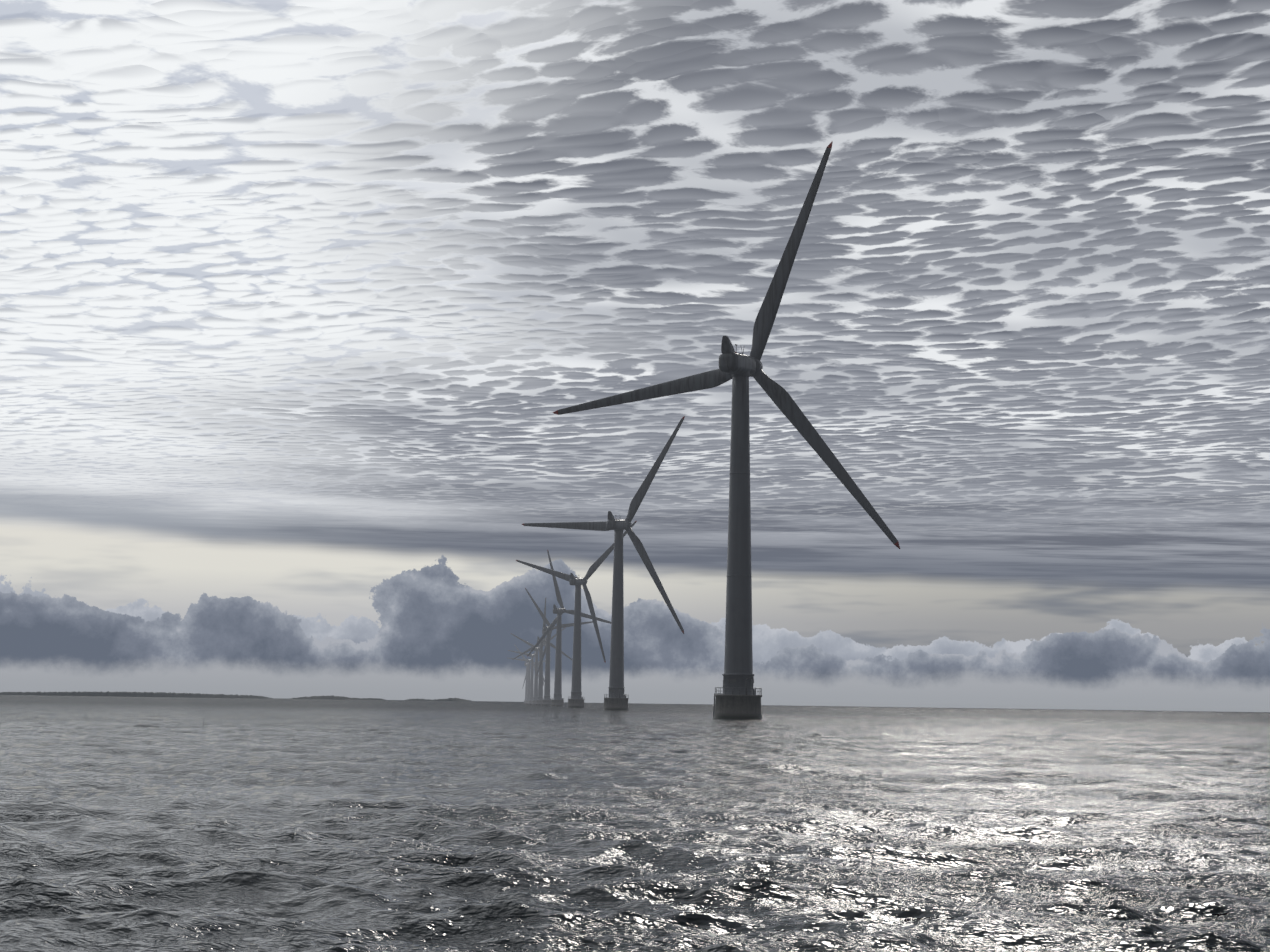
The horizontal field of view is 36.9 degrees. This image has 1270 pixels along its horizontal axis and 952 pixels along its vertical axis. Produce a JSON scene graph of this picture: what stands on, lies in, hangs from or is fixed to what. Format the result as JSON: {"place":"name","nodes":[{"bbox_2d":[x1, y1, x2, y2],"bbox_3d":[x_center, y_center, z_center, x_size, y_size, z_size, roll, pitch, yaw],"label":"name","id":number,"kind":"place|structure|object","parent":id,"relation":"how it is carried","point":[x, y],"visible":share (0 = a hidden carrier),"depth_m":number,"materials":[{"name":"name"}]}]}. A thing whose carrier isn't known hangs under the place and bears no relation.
{"place":"outdoors","nodes":[
{"label":"outdoors","id":0,"kind":"place"},
{"bbox_2d":[0,691,474,701],"bbox_3d":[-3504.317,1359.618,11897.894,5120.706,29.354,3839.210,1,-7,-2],"label":"shore terrain","id":1,"kind":"structure","parent":0,"point":[147,694],"depth_m":10228.05,"materials":[{"name":"grey"}]},
{"bbox_2d":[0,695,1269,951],"bbox_3d":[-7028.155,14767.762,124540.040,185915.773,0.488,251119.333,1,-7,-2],"label":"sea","id":2,"kind":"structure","parent":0,"point":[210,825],"depth_m":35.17,"materials":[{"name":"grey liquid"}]},
{"bbox_2d":[509,645,539,703],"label":"wind turbine","id":3,"kind":"object","parent":2,"relation":"in","point":[528,683],"visible":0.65,"depth_m":2702.66,"materials":[{"name":"paint"}]},
{"bbox_2d":[508,638,545,703],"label":"wind turbine","id":4,"kind":"object","parent":2,"relation":"in","point":[532,655],"visible":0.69,"depth_m":2405.65,"materials":[{"name":"paint"}]},
{"bbox_2d":[515,645,544,702],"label":"wind turbine","id":5,"kind":"object","parent":2,"relation":"in","point":[526,675],"visible":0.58,"depth_m":3001.08,"materials":[{"name":"paint"}]},
{"bbox_2d":[511,627,565,703],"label":"wind turbine","id":6,"kind":"object","parent":2,"relation":"in","point":[536,650],"visible":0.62,"depth_m":2108.42,"materials":[{"name":"paint"}]},
{"bbox_2d":[512,598,572,704],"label":"wind turbine","id":7,"kind":"object","parent":2,"relation":"in","point":[540,690],"visible":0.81,"depth_m":1810.53,"materials":[{"name":"paint"}]},
{"bbox_2d":[525,588,592,704],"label":"wind turbine","id":8,"kind":"object","parent":2,"relation":"in","point":[546,700],"visible":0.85,"depth_m":1513.44,"materials":[{"name":"paint"}]},
{"bbox_2d":[527,550,610,705],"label":"wind turbine","id":9,"kind":"object","parent":2,"relation":"in","point":[558,700],"visible":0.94,"depth_m":1216.34,"materials":[{"name":"paint"}]},
{"bbox_2d":[516,521,636,707],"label":"wind turbine","id":10,"kind":"object","parent":2,"relation":"in","point":[576,700],"visible":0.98,"depth_m":919.71,"materials":[{"name":"paint"}]},
{"bbox_2d":[522,416,684,709],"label":"wind turbine","id":11,"kind":"object","parent":2,"relation":"in","point":[616,699],"visible":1,"depth_m":622.46,"materials":[{"name":"paint"}]},
{"bbox_2d":[553,141,899,718],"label":"wind turbine","id":12,"kind":"object","parent":2,"relation":"in","point":[738,698],"visible":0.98,"depth_m":324.87,"materials":[{"name":"paint"}]},
{"bbox_2d":[0,0,1269,711],"label":"sky","id":13,"kind":"structure","parent":0,"point":[300,301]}
]}

